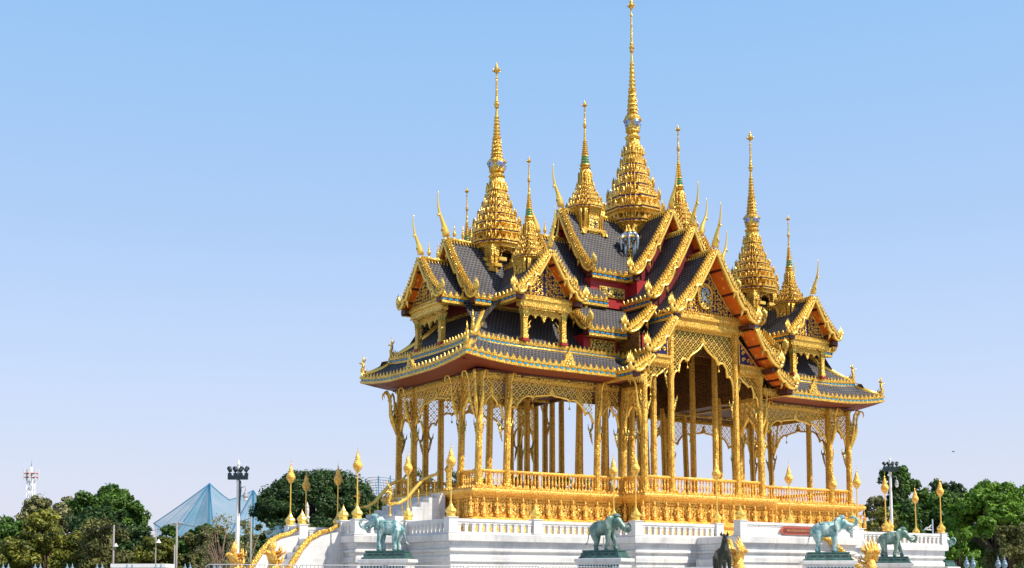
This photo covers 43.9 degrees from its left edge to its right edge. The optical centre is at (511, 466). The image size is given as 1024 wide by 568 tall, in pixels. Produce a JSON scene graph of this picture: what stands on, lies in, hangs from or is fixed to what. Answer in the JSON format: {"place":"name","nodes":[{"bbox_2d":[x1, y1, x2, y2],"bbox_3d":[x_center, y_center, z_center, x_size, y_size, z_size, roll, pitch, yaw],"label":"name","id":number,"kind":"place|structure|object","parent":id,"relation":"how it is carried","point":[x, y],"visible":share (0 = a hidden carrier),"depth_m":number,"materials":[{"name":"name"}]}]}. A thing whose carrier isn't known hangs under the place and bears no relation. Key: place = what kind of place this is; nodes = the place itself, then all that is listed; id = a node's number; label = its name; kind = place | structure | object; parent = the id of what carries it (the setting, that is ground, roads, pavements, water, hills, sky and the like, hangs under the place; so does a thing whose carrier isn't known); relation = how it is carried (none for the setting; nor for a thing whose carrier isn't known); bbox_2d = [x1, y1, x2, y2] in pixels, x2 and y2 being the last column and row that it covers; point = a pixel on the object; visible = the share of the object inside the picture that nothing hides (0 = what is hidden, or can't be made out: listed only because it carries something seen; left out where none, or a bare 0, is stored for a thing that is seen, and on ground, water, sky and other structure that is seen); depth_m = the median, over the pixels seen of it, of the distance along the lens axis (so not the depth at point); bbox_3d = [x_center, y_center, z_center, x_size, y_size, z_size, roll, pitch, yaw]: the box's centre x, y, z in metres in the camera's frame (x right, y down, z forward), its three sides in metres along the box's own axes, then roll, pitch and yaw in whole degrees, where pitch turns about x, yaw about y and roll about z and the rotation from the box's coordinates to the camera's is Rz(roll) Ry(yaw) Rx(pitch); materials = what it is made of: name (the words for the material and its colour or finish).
{"place":"outdoors","nodes":[
{"label":"outdoors","id":0,"kind":"place"},
{"bbox_2d":[110,564,174,567],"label":"flat roofed booth","id":1,"kind":"object","parent":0,"point":[141,565],"visible":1,"depth_m":82.89,"materials":[{"name":"grey paint"}]},
{"bbox_2d":[0,0,1023,536],"label":"sky","id":2,"kind":"structure","parent":0,"point":[208,208],"materials":[{"name":"blue"}]},
{"bbox_2d":[713,531,731,567],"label":"horse statue","id":3,"kind":"object","parent":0,"point":[722,555],"visible":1,"depth_m":50.20,"materials":[{"name":"grey metal"}]},
{"bbox_2d":[943,535,956,566],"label":"elephant statue","id":4,"kind":"object","parent":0,"point":[950,563],"visible":0.16,"depth_m":75.27,"materials":[{"name":"green metal"}]},
{"label":"plaza","id":5,"kind":"structure","parent":0,"visible":0},
{"bbox_2d":[110,525,117,563],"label":"utility pole","id":6,"kind":"object","parent":5,"relation":"on","point":[114,544],"visible":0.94,"depth_m":91.84,"materials":[{"name":"concrete"}]},
{"bbox_2d":[152,529,160,563],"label":"lamp post","id":7,"kind":"object","parent":5,"relation":"on","point":[157,541],"visible":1,"depth_m":85.87,"materials":[{"name":"metal"}]},
{"bbox_2d":[133,536,182,567],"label":"broadleaf tree","id":8,"kind":"object","parent":5,"relation":"on","point":[164,551],"visible":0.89,"depth_m":97.67,"materials":[{"name":"green plant"}]},
{"bbox_2d":[170,522,183,567],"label":"utility pole","id":9,"kind":"object","parent":5,"relation":"on","point":[176,524],"visible":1,"depth_m":89.85,"materials":[{"name":"metal"}]},
{"bbox_2d":[0,518,249,533],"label":"overhead wire","id":10,"kind":"object","parent":9,"relation":"attached to","point":[127,529],"visible":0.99,"depth_m":91.34,"materials":[{"name":"grey"}]},
{"bbox_2d":[177,525,228,567],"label":"broadleaf tree","id":11,"kind":"object","parent":5,"relation":"on","point":[190,538],"visible":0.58,"depth_m":99.26,"materials":[{"name":"green plant"}]},
{"bbox_2d":[188,513,249,567],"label":"bare tree","id":12,"kind":"object","parent":5,"relation":"on","point":[220,560],"visible":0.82,"depth_m":91.54,"materials":[{"name":"brown plant"}]},
{"bbox_2d":[227,460,249,553],"bbox_3d":[-13.352,3.489,61.671,1.111,7.760,0.361,0,-5,0],"label":"floodlight mast","id":13,"kind":"object","parent":5,"relation":"on","point":[238,476],"visible":1,"depth_m":61.80,"materials":[{"name":"white metal"}]},
{"bbox_2d":[211,535,267,567],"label":"broadleaf tree","id":14,"kind":"object","parent":5,"relation":"on","point":[259,545],"visible":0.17,"depth_m":99.00,"materials":[{"name":"green plant"}]},
{"bbox_2d":[227,520,259,567],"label":"bare tree","id":15,"kind":"object","parent":5,"relation":"on","point":[246,558],"visible":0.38,"depth_m":95.52,"materials":[{"name":"brown plant"}]},
{"bbox_2d":[249,517,251,563],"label":"utility pole","id":16,"kind":"object","parent":5,"relation":"on","point":[250,539],"visible":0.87,"depth_m":87.82,"materials":[{"name":"metal"}]},
{"bbox_2d":[205,564,297,567],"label":"fence panel","id":17,"kind":"object","parent":5,"relation":"on","point":[253,564],"visible":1,"depth_m":43.84,"materials":[{"name":"silver metal"}]},
{"bbox_2d":[254,523,270,540],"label":"broadleaf tree","id":18,"kind":"object","parent":5,"relation":"on","point":[262,535],"visible":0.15,"depth_m":103.42,"materials":[{"name":"green plant"}]},
{"bbox_2d":[264,511,332,532],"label":"broadleaf tree","id":19,"kind":"object","parent":5,"relation":"on","point":[319,521],"visible":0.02,"depth_m":106.10,"materials":[{"name":"green plant"}]},
{"bbox_2d":[306,502,309,521],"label":"ornate pillar","id":20,"kind":"structure","parent":5,"relation":"on","point":[307,512],"depth_m":94.82,"materials":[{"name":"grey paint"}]},
{"bbox_2d":[299,565,383,567],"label":"fence panel","id":21,"kind":"object","parent":5,"relation":"on","point":[343,565],"visible":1,"depth_m":45.63,"materials":[{"name":"silver metal"}]},
{"bbox_2d":[357,559,417,567],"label":"statue pedestal","id":22,"kind":"object","parent":5,"relation":"on","point":[384,562],"visible":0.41,"depth_m":54.35,"materials":[{"name":"white stone"}]},
{"bbox_2d":[358,513,413,558],"bbox_3d":[-5.547,3.007,55.099,2.375,1.989,1.061,-1,-5,14],"label":"elephant statue","id":23,"kind":"object","parent":22,"relation":"on","point":[394,529],"visible":1,"depth_m":54.80,"materials":[{"name":"green metal"}]},
{"bbox_2d":[386,565,463,567],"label":"fence panel","id":24,"kind":"object","parent":5,"relation":"on","point":[416,565],"visible":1,"depth_m":47.06,"materials":[{"name":"silver metal"}]},
{"bbox_2d":[466,566,538,567],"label":"fence panel","id":25,"kind":"object","parent":5,"relation":"on","point":[503,566],"visible":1,"depth_m":49.01,"materials":[{"name":"silver metal"}]},
{"bbox_2d":[541,566,608,567],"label":"fence panel","id":26,"kind":"object","parent":5,"relation":"on","point":[565,566],"visible":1,"depth_m":50.43,"materials":[{"name":"silver metal"}]},
{"bbox_2d":[226,516,948,567],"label":"marble terrace","id":27,"kind":"structure","parent":5,"relation":"on","point":[445,542],"depth_m":58.77,"materials":[{"name":"white stone"}]},
{"bbox_2d":[285,463,294,524],"bbox_3d":[-11.043,1.230,63.344,0.475,3.380,0.475,3,-6,-34],"label":"bud lantern","id":28,"kind":"object","parent":27,"relation":"on","point":[290,518],"visible":1,"depth_m":63.23,"materials":[{"name":"gold metal"}]},
{"bbox_2d":[297,510,306,523],"bbox_3d":[-10.260,2.425,62.065,0.475,0.760,0.475,3,-6,-34],"label":"bud finial","id":29,"kind":"object","parent":27,"relation":"on","point":[301,518],"visible":1,"depth_m":61.90,"materials":[{"name":"gold metal"}]},
{"bbox_2d":[302,469,309,526],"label":"bud lantern","id":30,"kind":"object","parent":27,"relation":"on","point":[306,485],"visible":0.77,"depth_m":67.91,"materials":[{"name":"gold metal"}]},
{"bbox_2d":[333,466,341,525],"bbox_3d":[-8.883,1.360,64.787,0.475,3.380,0.475,3,-6,-34],"label":"bud lantern","id":31,"kind":"object","parent":27,"relation":"on","point":[337,479],"visible":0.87,"depth_m":64.71,"materials":[{"name":"gold metal"}]},
{"bbox_2d":[338,504,348,519],"bbox_3d":[-7.754,2.073,58.344,0.475,0.760,0.475,3,-6,-34],"label":"bud finial","id":32,"kind":"object","parent":27,"relation":"on","point":[343,514],"visible":1,"depth_m":58.18,"materials":[{"name":"gold metal"}]},
{"bbox_2d":[352,450,362,518],"bbox_3d":[-6.976,0.659,57.308,0.475,3.380,0.475,3,-6,-34],"label":"bud lantern","id":33,"kind":"object","parent":27,"relation":"on","point":[357,512],"visible":1,"depth_m":57.20,"materials":[{"name":"gold metal"}]},
{"bbox_2d":[402,454,412,519],"bbox_3d":[-4.817,0.789,58.751,0.475,3.380,0.475,3,-6,-34],"label":"bud lantern","id":34,"kind":"object","parent":27,"relation":"on","point":[407,514],"visible":1,"depth_m":58.66,"materials":[{"name":"gold metal"}]},
{"bbox_2d":[445,446,456,515],"bbox_3d":[-2.672,0.488,55.568,0.475,3.380,0.475,3,-6,-34],"label":"bud lantern","id":35,"kind":"object","parent":27,"relation":"on","point":[450,510],"visible":1,"depth_m":55.47,"materials":[{"name":"gold metal"}]},
{"bbox_2d":[530,503,540,518],"bbox_3d":[1.067,2.018,57.943,0.475,0.760,0.475,3,-6,-34],"label":"bud finial","id":36,"kind":"object","parent":27,"relation":"on","point":[535,513],"visible":1,"depth_m":57.77,"materials":[{"name":"gold metal"}]},
{"bbox_2d":[609,457,617,515],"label":"bud lantern","id":37,"kind":"object","parent":27,"relation":"on","point":[613,471],"visible":0.82,"depth_m":60.52,"materials":[{"name":"gold metal"}]},
{"bbox_2d":[353,0,884,535],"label":"royal pavilion","id":38,"kind":"structure","parent":27,"relation":"on","point":[631,300],"depth_m":66.96,"materials":[{"name":"gold metal"}]},
{"bbox_2d":[631,454,640,519],"bbox_3d":[5.763,0.812,59.224,0.475,3.380,0.475,3,-6,-34],"label":"bud lantern","id":39,"kind":"object","parent":27,"relation":"on","point":[635,513],"visible":1,"depth_m":59.11,"materials":[{"name":"gold metal"}]},
{"bbox_2d":[712,460,721,522],"bbox_3d":[9.998,1.067,62.054,0.475,3.380,0.475,3,-6,-34],"label":"bud lantern","id":40,"kind":"object","parent":27,"relation":"on","point":[716,517],"visible":1,"depth_m":61.95,"materials":[{"name":"gold metal"}]},
{"bbox_2d":[735,506,744,519],"bbox_3d":[10.564,2.076,58.772,0.475,0.760,0.475,3,-6,-34],"label":"bud finial","id":41,"kind":"object","parent":27,"relation":"on","point":[740,514],"visible":1,"depth_m":58.60,"materials":[{"name":"gold metal"}]},
{"bbox_2d":[784,461,794,522],"bbox_3d":[14.150,1.318,64.828,0.475,3.380,0.475,3,-6,-34],"label":"bud lantern","id":42,"kind":"object","parent":27,"relation":"on","point":[788,478],"visible":0.91,"depth_m":64.74,"materials":[{"name":"gold metal"}]},
{"bbox_2d":[829,467,836,520],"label":"bud lantern","id":43,"kind":"object","parent":27,"relation":"on","point":[832,484],"visible":0.77,"depth_m":68.96,"materials":[{"name":"gold metal"}]},
{"bbox_2d":[847,511,854,522],"bbox_3d":[16.876,2.457,62.988,0.475,0.760,0.475,3,-6,-34],"label":"bud finial","id":44,"kind":"object","parent":27,"relation":"on","point":[851,520],"visible":0.68,"depth_m":62.85,"materials":[{"name":"gold metal"}]},
{"bbox_2d":[852,470,861,527],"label":"bud lantern","id":45,"kind":"object","parent":27,"relation":"on","point":[856,482],"visible":0.84,"depth_m":67.59,"materials":[{"name":"gold metal"}]},
{"bbox_2d":[881,473,889,530],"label":"bud lantern","id":46,"kind":"object","parent":27,"relation":"on","point":[885,526],"visible":1,"depth_m":71.27,"materials":[{"name":"gold metal"}]},
{"bbox_2d":[888,518,893,530],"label":"bud finial","id":47,"kind":"object","parent":27,"relation":"on","point":[891,525],"visible":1,"depth_m":71.24,"materials":[{"name":"gold metal"}]},
{"bbox_2d":[912,488,919,532],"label":"bud lantern","id":48,"kind":"object","parent":27,"relation":"on","point":[915,498],"visible":0.91,"depth_m":78.58,"materials":[{"name":"gold metal"}]},
{"bbox_2d":[936,476,945,532],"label":"bud lantern","id":49,"kind":"object","parent":27,"relation":"on","point":[941,528],"visible":1,"depth_m":73.94,"materials":[{"name":"gold metal"}]},
{"bbox_2d":[574,558,634,567],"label":"statue pedestal","id":50,"kind":"object","parent":5,"relation":"on","point":[602,562],"visible":0.81,"depth_m":53.62,"materials":[{"name":"white stone"}]},
{"bbox_2d":[578,513,631,558],"bbox_3d":[4.090,2.943,54.163,2.315,1.911,1.019,-3,-6,31],"label":"elephant statue","id":51,"kind":"object","parent":50,"relation":"on","point":[608,526],"visible":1,"depth_m":53.90,"materials":[{"name":"green metal"}]},
{"bbox_2d":[611,567,672,567],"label":"fence panel","id":52,"kind":"object","parent":5,"relation":"on","point":[641,567],"visible":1,"depth_m":52.44,"materials":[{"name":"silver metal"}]},
{"bbox_2d":[678,567,712,567],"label":"fence panel","id":53,"kind":"object","parent":5,"relation":"on","point":[695,567],"visible":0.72,"depth_m":53.90,"materials":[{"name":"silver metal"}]},
{"bbox_2d":[799,560,857,567],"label":"statue pedestal","id":54,"kind":"object","parent":5,"relation":"on","point":[830,564],"visible":1,"depth_m":57.78,"materials":[{"name":"white stone"}]},
{"bbox_2d":[803,515,857,560],"bbox_3d":[14.712,3.269,58.542,2.490,2.106,1.123,-1,-5,7],"label":"elephant statue","id":55,"kind":"object","parent":54,"relation":"on","point":[831,529],"visible":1,"depth_m":58.28,"materials":[{"name":"green metal"}]},
{"bbox_2d":[862,495,889,531],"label":"broadleaf tree","id":56,"kind":"object","parent":5,"relation":"on","point":[878,500],"visible":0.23,"depth_m":121.67,"materials":[{"name":"green plant"}]},
{"bbox_2d":[862,506,898,531],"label":"broadleaf tree","id":57,"kind":"object","parent":5,"relation":"on","point":[879,512],"visible":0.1,"depth_m":99.39,"materials":[{"name":"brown plant"}]},
{"bbox_2d":[882,457,898,523],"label":"floodlight mast","id":58,"kind":"object","parent":5,"relation":"on","point":[890,466],"visible":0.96,"depth_m":83.82,"materials":[{"name":"white metal"}]},
{"bbox_2d":[876,563,914,567],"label":"statue pedestal","id":59,"kind":"object","parent":5,"relation":"on","point":[894,565],"visible":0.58,"depth_m":66.32,"materials":[{"name":"white stone"}]},
{"bbox_2d":[875,527,917,562],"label":"elephant statue","id":60,"kind":"object","parent":59,"relation":"on","point":[885,539],"visible":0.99,"depth_m":66.74,"materials":[{"name":"green metal"}]},
{"bbox_2d":[884,473,920,532],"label":"pointed tree","id":61,"kind":"object","parent":5,"relation":"on","point":[897,492],"visible":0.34,"depth_m":115.65,"materials":[{"name":"green plant"}]},
{"bbox_2d":[876,465,931,533],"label":"broadleaf tree","id":62,"kind":"object","parent":5,"relation":"on","point":[909,484],"visible":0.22,"depth_m":122.90,"materials":[{"name":"green plant"}]},
{"bbox_2d":[896,512,925,532],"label":"broadleaf tree","id":63,"kind":"object","parent":5,"relation":"on","point":[910,519],"visible":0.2,"depth_m":97.55,"materials":[{"name":"green plant"}]},
{"bbox_2d":[923,519,933,533],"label":"scroll lamp post","id":64,"kind":"object","parent":5,"relation":"on","point":[929,527],"visible":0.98,"depth_m":91.92,"materials":[{"name":"white metal"}]},
{"bbox_2d":[893,489,986,567],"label":"broadleaf tree","id":65,"kind":"object","parent":5,"relation":"on","point":[907,507],"visible":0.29,"depth_m":111.15,"materials":[{"name":"green plant"}]},
{"bbox_2d":[928,478,967,499],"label":"broadleaf tree","id":66,"kind":"object","parent":5,"relation":"on","point":[957,488],"visible":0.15,"depth_m":127.26,"materials":[{"name":"green plant"}]},
{"bbox_2d":[945,528,982,567],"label":"broadleaf tree","id":67,"kind":"object","parent":5,"relation":"on","point":[952,554],"visible":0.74,"depth_m":93.51,"materials":[{"name":"green plant"}]},
{"bbox_2d":[964,556,975,567],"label":"twin urn lamp","id":68,"kind":"object","parent":5,"relation":"on","point":[972,564],"visible":1,"depth_m":81.84,"materials":[{"name":"blue paint"}]},
{"bbox_2d":[938,479,1023,549],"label":"rain tree","id":69,"kind":"object","parent":5,"relation":"on","point":[983,508],"visible":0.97,"depth_m":104.34,"materials":[{"name":"green plant"}]},
{"bbox_2d":[995,556,1007,567],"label":"twin urn lamp","id":70,"kind":"object","parent":5,"relation":"on","point":[998,564],"visible":1,"depth_m":81.85,"materials":[{"name":"blue paint"}]},
{"bbox_2d":[981,523,1023,567],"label":"broadleaf tree","id":71,"kind":"object","parent":5,"relation":"on","point":[1005,534],"visible":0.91,"depth_m":99.33,"materials":[{"name":"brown plant"}]},
{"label":"statue pedestal","id":72,"kind":"object","parent":5,"relation":"on","visible":0},
{"bbox_2d":[265,525,283,538],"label":"elephant statue","id":73,"kind":"object","parent":72,"relation":"on","point":[278,530],"visible":0.22,"depth_m":67.13,"materials":[{"name":"green metal"}]},
{"label":"ground","id":74,"kind":"structure","parent":0,"visible":0},
{"bbox_2d":[0,514,31,566],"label":"broadleaf tree","id":75,"kind":"object","parent":74,"relation":"on","point":[8,523],"visible":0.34,"depth_m":116.57,"materials":[{"name":"green plant"}]},
{"bbox_2d":[23,460,38,499],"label":"telecom mast","id":76,"kind":"object","parent":74,"relation":"on","point":[30,473],"visible":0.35,"depth_m":259.87,"materials":[{"name":"white metal"}]},
{"bbox_2d":[0,507,88,567],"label":"broadleaf tree","id":77,"kind":"object","parent":74,"relation":"on","point":[50,547],"visible":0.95,"depth_m":102.30,"materials":[{"name":"green plant"}]},
{"bbox_2d":[14,493,75,534],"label":"broadleaf tree","id":78,"kind":"object","parent":74,"relation":"on","point":[29,507],"visible":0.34,"depth_m":148.99,"materials":[{"name":"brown plant"}]},
{"bbox_2d":[70,516,135,567],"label":"broadleaf tree","id":79,"kind":"object","parent":74,"relation":"on","point":[96,550],"visible":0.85,"depth_m":99.79,"materials":[{"name":"green plant"}]},
{"bbox_2d":[64,504,151,561],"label":"broadleaf tree","id":80,"kind":"object","parent":74,"relation":"on","point":[74,524],"visible":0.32,"depth_m":119.30,"materials":[{"name":"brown plant"}]},
{"bbox_2d":[66,483,151,536],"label":"broadleaf tree","id":81,"kind":"object","parent":74,"relation":"on","point":[114,496],"visible":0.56,"depth_m":126.48,"materials":[{"name":"green plant"}]},
{"bbox_2d":[158,523,212,567],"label":"broadleaf tree","id":82,"kind":"object","parent":74,"relation":"on","point":[170,531],"visible":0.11,"depth_m":107.29,"materials":[{"name":"green plant"}]},
{"bbox_2d":[153,483,273,537],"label":"net aviary","id":83,"kind":"object","parent":74,"relation":"on","point":[199,512],"visible":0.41,"depth_m":169.60,"materials":[{"name":"blue fabric"}]},
{"bbox_2d":[248,468,387,527],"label":"rain tree","id":84,"kind":"object","parent":74,"relation":"on","point":[272,502],"visible":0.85,"depth_m":114.54,"materials":[{"name":"green plant"}]},
{"bbox_2d":[367,475,405,496],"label":"wire aviary","id":85,"kind":"object","parent":74,"relation":"on","point":[378,482],"visible":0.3,"depth_m":184.97,"materials":[{"name":"blue paint"}]},
{"bbox_2d":[417,468,436,491],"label":"broadleaf tree","id":86,"kind":"object","parent":74,"relation":"on","point":[419,474],"visible":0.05,"depth_m":129.14,"materials":[{"name":"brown plant"}]},
{"bbox_2d":[452,470,473,486],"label":"broadleaf tree","id":87,"kind":"object","parent":74,"relation":"on","point":[454,476],"visible":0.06,"depth_m":135.35,"materials":[{"name":"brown plant"}]},
{"bbox_2d":[514,476,532,486],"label":"broadleaf tree","id":88,"kind":"object","parent":74,"relation":"on","point":[523,482],"visible":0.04,"depth_m":147.49,"materials":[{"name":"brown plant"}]},
{"bbox_2d":[32,518,1023,567],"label":"wood","id":89,"kind":"object","parent":74,"relation":"on","point":[867,522],"visible":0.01,"depth_m":138.62,"materials":[{"name":"green plant"}]},
{"bbox_2d":[556,472,571,489],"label":"broadleaf tree","id":90,"kind":"object","parent":74,"relation":"on","point":[557,480],"visible":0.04,"depth_m":153.16,"materials":[{"name":"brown plant"}]},
{"bbox_2d":[567,478,591,489],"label":"broadleaf tree","id":91,"kind":"object","parent":74,"relation":"on","point":[587,481],"visible":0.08,"depth_m":159.10,"materials":[{"name":"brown plant"}]}
]}

